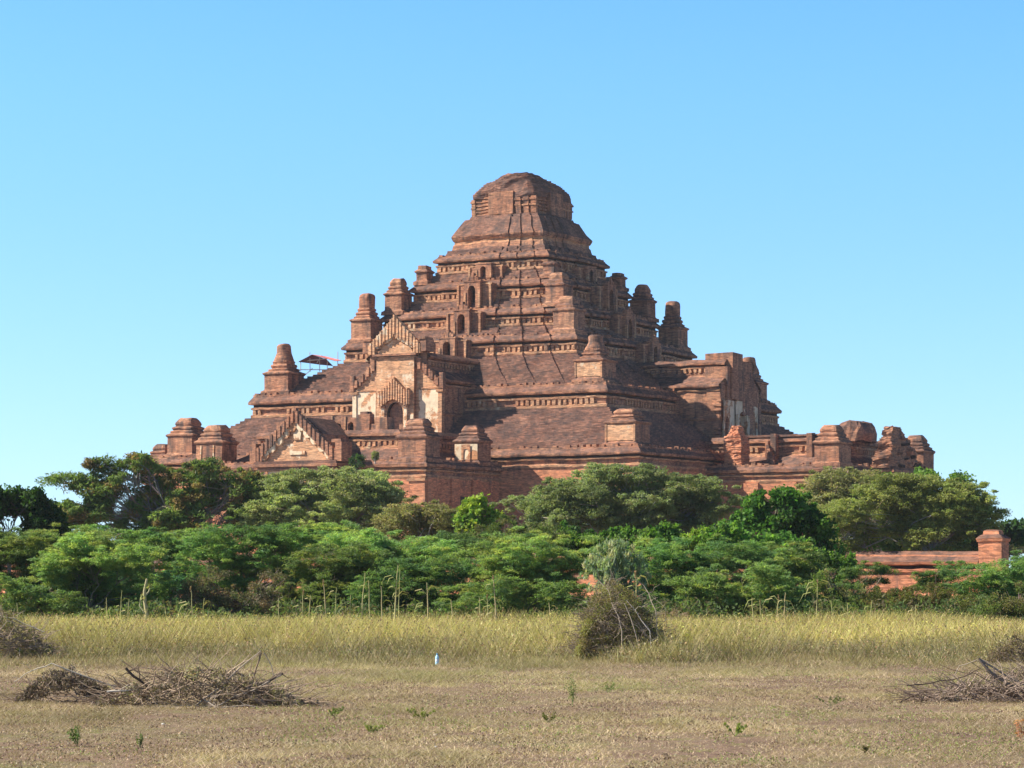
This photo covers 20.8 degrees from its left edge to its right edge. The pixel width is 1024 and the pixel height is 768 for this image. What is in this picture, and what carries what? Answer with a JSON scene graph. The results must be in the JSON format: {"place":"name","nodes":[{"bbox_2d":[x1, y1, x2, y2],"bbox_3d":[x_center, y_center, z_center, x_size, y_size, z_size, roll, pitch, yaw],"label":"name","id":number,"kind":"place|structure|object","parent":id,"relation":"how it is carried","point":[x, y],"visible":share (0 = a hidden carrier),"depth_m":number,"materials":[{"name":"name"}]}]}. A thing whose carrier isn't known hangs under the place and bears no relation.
{"place":"outdoors","nodes":[
{"label":"outdoors","id":0,"kind":"place"},
{"bbox_2d":[0,604,1023,664],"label":"tall grass","id":1,"kind":"structure","parent":0,"point":[714,638],"depth_m":55.12,"materials":[{"name":"yellow plant"}]},
{"bbox_2d":[0,594,1023,767],"bbox_3d":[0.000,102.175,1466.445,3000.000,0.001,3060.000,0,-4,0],"label":"ground","id":2,"kind":"structure","parent":0,"point":[698,741],"depth_m":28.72,"materials":[{"name":"beige plant"}]},
{"bbox_2d":[0,483,72,593],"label":"tree","id":3,"kind":"object","parent":2,"relation":"on","point":[34,508],"visible":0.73,"depth_m":129.40,"materials":[{"name":"green plant"}]},
{"bbox_2d":[0,603,78,660],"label":"dry shrub","id":4,"kind":"object","parent":2,"relation":"on","point":[21,631],"visible":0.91,"depth_m":51.74,"materials":[{"name":"brown plant"}]},
{"bbox_2d":[0,572,91,619],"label":"bush","id":5,"kind":"object","parent":2,"relation":"on","point":[14,596],"visible":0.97,"depth_m":76.55,"materials":[{"name":"green plant"}]},
{"bbox_2d":[0,661,115,702],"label":"brush pile","id":6,"kind":"object","parent":2,"relation":"on","point":[33,691],"visible":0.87,"depth_m":34.84,"materials":[{"name":"brown wood"}]},
{"bbox_2d":[0,522,122,598],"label":"bush","id":7,"kind":"object","parent":2,"relation":"on","point":[30,543],"visible":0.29,"depth_m":91.31,"materials":[{"name":"green plant"}]},
{"bbox_2d":[67,725,80,745],"bbox_3d":[-4.080,3.287,26.023,0.166,0.208,0.111,-1,-4,17],"label":"plant","id":8,"kind":"object","parent":2,"relation":"on","point":[75,734],"visible":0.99,"depth_m":26.03,"materials":[{"name":"green plant"}]},
{"bbox_2d":[19,531,184,615],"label":"bush","id":9,"kind":"object","parent":2,"relation":"on","point":[87,574],"visible":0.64,"depth_m":81.72,"materials":[{"name":"green plant"}]},
{"bbox_2d":[118,593,131,617],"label":"dry stalk","id":10,"kind":"object","parent":2,"relation":"on","point":[121,604],"visible":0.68,"depth_m":74.56,"materials":[{"name":"beige plant"}]},
{"bbox_2d":[69,522,198,596],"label":"bush","id":11,"kind":"object","parent":2,"relation":"on","point":[153,538],"visible":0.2,"depth_m":95.65,"materials":[{"name":"green plant"}]},
{"bbox_2d":[135,733,143,746],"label":"plant","id":12,"kind":"object","parent":2,"relation":"on","point":[139,739],"visible":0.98,"depth_m":25.89,"materials":[{"name":"green plant"}]},
{"bbox_2d":[139,579,151,620],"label":"crooked trunk","id":13,"kind":"object","parent":2,"relation":"on","point":[146,609],"visible":0.69,"depth_m":76.26,"materials":[{"name":"brown wood"}]},
{"bbox_2d":[100,562,201,609],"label":"bush","id":14,"kind":"object","parent":2,"relation":"on","point":[171,572],"visible":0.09,"depth_m":87.48,"materials":[{"name":"green plant"}]},
{"bbox_2d":[34,450,271,596],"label":"tree","id":15,"kind":"object","parent":2,"relation":"on","point":[164,503],"visible":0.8,"depth_m":149.46,"materials":[{"name":"green plant"}]},
{"bbox_2d":[108,526,222,570],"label":"bush","id":16,"kind":"object","parent":2,"relation":"on","point":[179,534],"visible":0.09,"depth_m":107.57,"materials":[{"name":"green plant"}]},
{"bbox_2d":[178,586,207,618],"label":"dry stalk","id":17,"kind":"object","parent":2,"relation":"on","point":[189,605],"visible":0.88,"depth_m":73.46,"materials":[{"name":"beige plant"}]},
{"bbox_2d":[70,639,358,707],"bbox_3d":[-3.773,3.560,34.294,3.798,0.864,1.698,0,-4,0],"label":"brush pile","id":18,"kind":"object","parent":2,"relation":"on","point":[276,695],"visible":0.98,"depth_m":34.08,"materials":[{"name":"brown wood"}]},
{"bbox_2d":[166,564,293,615],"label":"bush","id":19,"kind":"object","parent":2,"relation":"on","point":[204,586],"visible":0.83,"depth_m":81.57,"materials":[{"name":"green plant"}]},
{"bbox_2d":[161,528,325,577],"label":"bush","id":20,"kind":"object","parent":2,"relation":"on","point":[185,568],"visible":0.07,"depth_m":99.67,"materials":[{"name":"green plant"}]},
{"bbox_2d":[171,516,327,612],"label":"bush","id":21,"kind":"object","parent":2,"relation":"on","point":[210,542],"visible":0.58,"depth_m":93.46,"materials":[{"name":"green plant"}]},
{"bbox_2d":[272,598,285,619],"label":"dry stalk","id":22,"kind":"object","parent":2,"relation":"on","point":[278,607],"visible":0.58,"depth_m":72.30,"materials":[{"name":"beige plant"}]},
{"bbox_2d":[291,590,315,617],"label":"dry stalk","id":23,"kind":"object","parent":2,"relation":"on","point":[302,605],"visible":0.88,"depth_m":73.79,"materials":[{"name":"beige plant"}]},
{"bbox_2d":[223,465,418,554],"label":"tree","id":24,"kind":"object","parent":2,"relation":"on","point":[361,498],"visible":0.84,"depth_m":148.47,"materials":[{"name":"green plant"}]},
{"bbox_2d":[315,580,338,615],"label":"dry stalk","id":25,"kind":"object","parent":2,"relation":"on","point":[324,598],"visible":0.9,"depth_m":73.95,"materials":[{"name":"beige plant"}]},
{"bbox_2d":[267,536,397,616],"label":"bush","id":26,"kind":"object","parent":2,"relation":"on","point":[342,567],"visible":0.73,"depth_m":83.59,"materials":[{"name":"green plant"}]},
{"bbox_2d":[328,706,343,716],"bbox_3d":[-1.981,3.692,31.415,0.187,0.138,0.211,-1,-4,16],"label":"plant","id":27,"kind":"object","parent":2,"relation":"on","point":[337,711],"visible":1,"depth_m":31.45,"materials":[{"name":"green plant"}]},
{"bbox_2d":[338,595,360,616],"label":"dry stalk","id":28,"kind":"object","parent":2,"relation":"on","point":[350,604],"visible":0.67,"depth_m":73.96,"materials":[{"name":"beige plant"}]},
{"bbox_2d":[294,519,414,561],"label":"bush","id":29,"kind":"object","parent":2,"relation":"on","point":[330,527],"visible":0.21,"depth_m":105.59,"materials":[{"name":"green plant"}]},
{"bbox_2d":[355,577,371,618],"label":"dry stalk","id":30,"kind":"object","parent":2,"relation":"on","point":[362,597],"visible":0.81,"depth_m":73.46,"materials":[{"name":"beige plant"}]},
{"bbox_2d":[358,580,377,622],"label":"dry stalk","id":31,"kind":"object","parent":2,"relation":"on","point":[369,599],"visible":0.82,"depth_m":72.74,"materials":[{"name":"beige plant"}]},
{"bbox_2d":[364,722,382,732],"bbox_3d":[-1.427,3.476,28.126,0.259,0.119,0.114,-2,-5,31],"label":"plant","id":32,"kind":"object","parent":2,"relation":"on","point":[370,726],"visible":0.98,"depth_m":28.12,"materials":[{"name":"green plant"}]},
{"bbox_2d":[381,587,392,619],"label":"dry stalk","id":33,"kind":"object","parent":2,"relation":"on","point":[383,602],"visible":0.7,"depth_m":73.83,"materials":[{"name":"beige plant"}]},
{"bbox_2d":[321,526,466,604],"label":"bush","id":34,"kind":"object","parent":2,"relation":"on","point":[419,551],"visible":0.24,"depth_m":91.55,"materials":[{"name":"green plant"}]},
{"bbox_2d":[381,567,406,621],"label":"dry stalk","id":35,"kind":"object","parent":2,"relation":"on","point":[395,591],"visible":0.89,"depth_m":72.41,"materials":[{"name":"beige plant"}]},
{"bbox_2d":[392,575,408,615],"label":"dry stalk","id":36,"kind":"object","parent":2,"relation":"on","point":[399,595],"visible":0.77,"depth_m":74.86,"materials":[{"name":"beige plant"}]},
{"bbox_2d":[342,554,479,615],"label":"bush","id":37,"kind":"object","parent":2,"relation":"on","point":[427,572],"visible":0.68,"depth_m":79.52,"materials":[{"name":"green plant"}]},
{"bbox_2d":[370,497,458,546],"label":"tree","id":38,"kind":"object","parent":2,"relation":"on","point":[435,514],"visible":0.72,"depth_m":127.30,"materials":[{"name":"green plant"}]},
{"bbox_2d":[406,707,435,719],"bbox_3d":[-1.008,3.642,30.776,0.338,0.151,0.352,0,-4,0],"label":"plant","id":39,"kind":"object","parent":2,"relation":"on","point":[422,712],"visible":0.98,"depth_m":30.81,"materials":[{"name":"green plant"}]},
{"bbox_2d":[415,583,441,620],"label":"dry stalk","id":40,"kind":"object","parent":2,"relation":"on","point":[427,608],"visible":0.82,"depth_m":75.14,"materials":[{"name":"beige plant"}]},
{"bbox_2d":[435,653,438,665],"bbox_3d":[-1.324,4.876,49.282,0.070,0.215,0.070,0,-4,0],"label":"plastic bottle","id":41,"kind":"object","parent":2,"relation":"on","point":[436,659],"visible":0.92,"depth_m":49.26,"materials":[{"name":"plastic"}]},
{"bbox_2d":[451,602,462,621],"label":"dry stalk","id":42,"kind":"object","parent":2,"relation":"on","point":[454,610],"visible":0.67,"depth_m":73.17,"materials":[{"name":"beige plant"}]},
{"bbox_2d":[418,530,510,582],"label":"bush","id":43,"kind":"object","parent":2,"relation":"on","point":[463,540],"visible":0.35,"depth_m":99.63,"materials":[{"name":"green plant"}]},
{"bbox_2d":[450,492,504,591],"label":"tree","id":44,"kind":"object","parent":2,"relation":"on","point":[469,514],"visible":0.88,"depth_m":117.58,"materials":[{"name":"green plant"}]},
{"bbox_2d":[476,594,500,617],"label":"dry stalk","id":45,"kind":"object","parent":2,"relation":"on","point":[487,604],"visible":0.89,"depth_m":74.51,"materials":[{"name":"beige plant"}]},
{"bbox_2d":[480,575,505,622],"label":"dry stalk","id":46,"kind":"object","parent":2,"relation":"on","point":[495,599],"visible":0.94,"depth_m":73.03,"materials":[{"name":"beige plant"}]},
{"bbox_2d":[1,530,1010,598],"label":"boundary wall","id":47,"kind":"structure","parent":2,"relation":"on","point":[993,544],"depth_m":147.39,"materials":[{"name":"brick"}]},
{"bbox_2d":[0,644,1023,667],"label":"grass fringe","id":48,"kind":"object","parent":2,"relation":"on","point":[462,660],"depth_m":50.19,"materials":[{"name":"plant"}]},
{"bbox_2d":[431,571,592,617],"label":"bush","id":49,"kind":"object","parent":2,"relation":"on","point":[510,598],"visible":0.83,"depth_m":77.64,"materials":[{"name":"green plant"}]},
{"bbox_2d":[0,590,1023,625],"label":"undergrowth","id":50,"kind":"object","parent":2,"relation":"on","point":[160,608],"visible":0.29,"depth_m":77.47,"materials":[{"name":"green plant"}]},
{"bbox_2d":[440,525,594,609],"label":"bush","id":51,"kind":"object","parent":2,"relation":"on","point":[527,567],"visible":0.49,"depth_m":83.37,"materials":[{"name":"green plant"}]},
{"bbox_2d":[468,513,573,557],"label":"bush","id":52,"kind":"object","parent":2,"relation":"on","point":[492,527],"visible":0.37,"depth_m":107.62,"materials":[{"name":"green plant"}]},
{"bbox_2d":[142,172,935,553],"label":"brick temple","id":53,"kind":"structure","parent":2,"relation":"on","point":[518,346],"depth_m":280.54,"materials":[{"name":"brown brick"}]},
{"bbox_2d":[299,352,340,373],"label":"tarpaulin canopy","id":54,"kind":"object","parent":53,"relation":"attached to","point":[315,359],"visible":0.94,"depth_m":308.58,"materials":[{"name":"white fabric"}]},
{"bbox_2d":[348,453,365,470],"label":"shrub","id":55,"kind":"object","parent":53,"relation":"on","point":[359,464],"visible":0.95,"depth_m":256.45,"materials":[{"name":"green plant"}]},
{"bbox_2d":[371,451,379,463],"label":"shrub","id":56,"kind":"object","parent":53,"relation":"on","point":[375,456],"visible":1,"depth_m":255.97,"materials":[{"name":"green plant"}]},
{"bbox_2d":[541,712,555,721],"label":"plant","id":57,"kind":"object","parent":2,"relation":"on","point":[545,717],"visible":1,"depth_m":30.36,"materials":[{"name":"green plant"}]},
{"bbox_2d":[564,673,577,704],"bbox_3d":[0.719,3.718,33.842,0.182,0.414,0.155,-3,-5,33],"label":"sapling","id":58,"kind":"object","parent":2,"relation":"on","point":[572,692],"visible":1,"depth_m":33.84,"materials":[{"name":"green plant"}]},
{"bbox_2d":[605,681,614,691],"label":"plant","id":59,"kind":"object","parent":2,"relation":"on","point":[613,684],"visible":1,"depth_m":37.90,"materials":[{"name":"green plant"}]},
{"bbox_2d":[577,536,651,612],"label":"succulent bush","id":60,"kind":"object","parent":2,"relation":"on","point":[617,555],"visible":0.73,"depth_m":79.15,"materials":[{"name":"green plant"}]},
{"bbox_2d":[488,461,748,584],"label":"tree","id":61,"kind":"object","parent":2,"relation":"on","point":[637,498],"visible":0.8,"depth_m":143.71,"materials":[{"name":"green plant"}]},
{"bbox_2d":[550,519,690,558],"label":"bush","id":62,"kind":"object","parent":2,"relation":"on","point":[667,530],"visible":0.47,"depth_m":109.37,"materials":[{"name":"green plant"}]},
{"bbox_2d":[556,566,686,660],"bbox_3d":[2.048,4.277,51.741,2.796,1.773,1.625,0,-4,0],"label":"dry shrub","id":63,"kind":"object","parent":2,"relation":"on","point":[588,634],"visible":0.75,"depth_m":51.47,"materials":[{"name":"brown plant"}]},
{"bbox_2d":[568,535,678,580],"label":"bush","id":64,"kind":"object","parent":2,"relation":"on","point":[595,538],"visible":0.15,"depth_m":97.77,"materials":[{"name":"green plant"}]},
{"bbox_2d":[628,571,651,622],"bbox_3d":[2.464,4.658,56.881,0.737,1.692,0.302,2,-5,-31],"label":"dry stalk","id":65,"kind":"object","parent":2,"relation":"on","point":[635,574],"visible":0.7,"depth_m":56.87,"materials":[{"name":"beige plant"}]},
{"bbox_2d":[655,606,693,620],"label":"dry shrub","id":66,"kind":"object","parent":2,"relation":"on","point":[673,613],"visible":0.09,"depth_m":73.77,"materials":[{"name":"beige plant"}]},
{"bbox_2d":[678,527,738,556],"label":"tree","id":67,"kind":"object","parent":2,"relation":"on","point":[693,535],"visible":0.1,"depth_m":111.14,"materials":[{"name":"green plant"}]},
{"bbox_2d":[626,533,791,610],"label":"bush","id":68,"kind":"object","parent":2,"relation":"on","point":[723,552],"visible":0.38,"depth_m":85.40,"materials":[{"name":"green plant"}]},
{"bbox_2d":[650,556,812,618],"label":"bush","id":69,"kind":"object","parent":2,"relation":"on","point":[697,587],"visible":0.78,"depth_m":78.45,"materials":[{"name":"green plant"}]},
{"bbox_2d":[723,722,747,735],"bbox_3d":[2.224,3.430,27.682,0.141,0.151,0.282,-3,-5,40],"label":"plant","id":70,"kind":"object","parent":2,"relation":"on","point":[738,728],"visible":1,"depth_m":27.71,"materials":[{"name":"green plant"}]},
{"bbox_2d":[694,521,815,572],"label":"bush","id":71,"kind":"object","parent":2,"relation":"on","point":[729,531],"visible":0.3,"depth_m":107.33,"materials":[{"name":"green plant"}]},
{"bbox_2d":[744,598,768,621],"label":"dry stalk","id":72,"kind":"object","parent":2,"relation":"on","point":[756,606],"visible":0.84,"depth_m":74.36,"materials":[{"name":"beige plant"}]},
{"bbox_2d":[752,601,762,624],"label":"dry stalk","id":73,"kind":"object","parent":2,"relation":"on","point":[752,611],"visible":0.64,"depth_m":72.45,"materials":[{"name":"beige plant"}]},
{"bbox_2d":[764,595,794,616],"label":"dry stalk","id":74,"kind":"object","parent":2,"relation":"on","point":[777,605],"visible":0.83,"depth_m":73.73,"materials":[{"name":"beige plant"}]},
{"bbox_2d":[718,484,849,588],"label":"tree","id":75,"kind":"object","parent":2,"relation":"on","point":[797,516],"visible":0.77,"depth_m":117.25,"materials":[{"name":"green plant"}]},
{"bbox_2d":[777,593,794,619],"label":"dry stalk","id":76,"kind":"object","parent":2,"relation":"on","point":[784,607],"visible":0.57,"depth_m":73.46,"materials":[{"name":"beige plant"}]},
{"bbox_2d":[750,540,836,591],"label":"bush","id":77,"kind":"object","parent":2,"relation":"on","point":[802,562],"visible":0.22,"depth_m":87.37,"materials":[{"name":"green plant"}]},
{"bbox_2d":[801,578,830,623],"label":"dry stalk","id":78,"kind":"object","parent":2,"relation":"on","point":[817,592],"visible":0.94,"depth_m":75.03,"materials":[{"name":"beige plant"}]},
{"bbox_2d":[776,545,857,584],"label":"bush","id":79,"kind":"object","parent":2,"relation":"on","point":[840,561],"visible":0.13,"depth_m":103.55,"materials":[{"name":"green plant"}]},
{"bbox_2d":[816,695,845,705],"bbox_3d":[3.933,3.869,34.032,0.387,0.143,0.296,3,-5,-34],"label":"plant","id":80,"kind":"object","parent":2,"relation":"on","point":[834,701],"visible":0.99,"depth_m":34.05,"materials":[{"name":"green plant"}]},
{"bbox_2d":[776,465,886,540],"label":"tree","id":81,"kind":"object","parent":2,"relation":"on","point":[840,481],"visible":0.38,"depth_m":163.91,"materials":[{"name":"green plant"}]},
{"bbox_2d":[793,563,877,613],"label":"bush","id":82,"kind":"object","parent":2,"relation":"on","point":[834,590],"visible":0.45,"depth_m":79.72,"materials":[{"name":"green plant"}]},
{"bbox_2d":[841,525,880,551],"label":"tree","id":83,"kind":"object","parent":2,"relation":"on","point":[874,546],"visible":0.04,"depth_m":167.58,"materials":[{"name":"green plant"}]},
{"bbox_2d":[825,560,902,603],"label":"bush","id":84,"kind":"object","parent":2,"relation":"on","point":[881,569],"visible":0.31,"depth_m":85.96,"materials":[{"name":"green plant"}]},
{"bbox_2d":[862,746,869,753],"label":"plant","id":85,"kind":"object","parent":2,"relation":"on","point":[865,748],"visible":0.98,"depth_m":24.99,"materials":[{"name":"green plant"}]},
{"bbox_2d":[849,581,978,616],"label":"bush","id":86,"kind":"object","parent":2,"relation":"on","point":[910,594],"visible":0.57,"depth_m":79.57,"materials":[{"name":"green plant"}]},
{"bbox_2d":[817,471,1012,551],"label":"tree","id":87,"kind":"object","parent":2,"relation":"on","point":[912,507],"visible":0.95,"depth_m":148.91,"materials":[{"name":"green plant"}]},
{"bbox_2d":[876,527,971,551],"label":"tree","id":88,"kind":"object","parent":2,"relation":"on","point":[884,546],"visible":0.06,"depth_m":164.33,"materials":[{"name":"green plant"}]},
{"bbox_2d":[879,466,976,485],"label":"tree","id":89,"kind":"object","parent":2,"relation":"on","point":[963,476],"visible":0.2,"depth_m":171.73,"materials":[{"name":"green plant"}]},
{"bbox_2d":[882,653,1023,703],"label":"brush pile","id":90,"kind":"object","parent":2,"relation":"on","point":[1004,687],"visible":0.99,"depth_m":35.11,"materials":[{"name":"brown wood"}]},
{"bbox_2d":[910,555,1023,604],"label":"bush","id":91,"kind":"object","parent":2,"relation":"on","point":[995,577],"visible":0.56,"depth_m":87.43,"materials":[{"name":"green plant"}]},
{"bbox_2d":[964,517,1023,550],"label":"tree","id":92,"kind":"object","parent":2,"relation":"on","point":[1014,530],"visible":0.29,"depth_m":168.97,"materials":[{"name":"green plant"}]},
{"bbox_2d":[974,580,1023,620],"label":"bush","id":93,"kind":"object","parent":2,"relation":"on","point":[1012,606],"visible":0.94,"depth_m":76.57,"materials":[{"name":"green plant"}]},
{"bbox_2d":[978,521,1023,559],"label":"tree","id":94,"kind":"object","parent":2,"relation":"on","point":[1017,548],"visible":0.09,"depth_m":298.52,"materials":[{"name":"green plant"}]},
{"bbox_2d":[985,632,1023,663],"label":"dry shrub","id":95,"kind":"object","parent":2,"relation":"on","point":[1005,650],"visible":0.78,"depth_m":49.65,"materials":[{"name":"brown plant"}]},
{"bbox_2d":[1010,549,1023,571],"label":"bush","id":96,"kind":"object","parent":2,"relation":"on","point":[1016,551],"visible":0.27,"depth_m":91.56,"materials":[{"name":"green plant"}]},
{"bbox_2d":[1013,718,1023,739],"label":"plant","id":97,"kind":"object","parent":2,"relation":"on","point":[1016,725],"visible":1,"depth_m":26.98,"materials":[{"name":"beige plant"}]},
{"bbox_2d":[0,0,1023,566],"label":"sky","id":98,"kind":"structure","parent":0,"point":[828,194],"materials":[{"name":"blue"}]}
]}

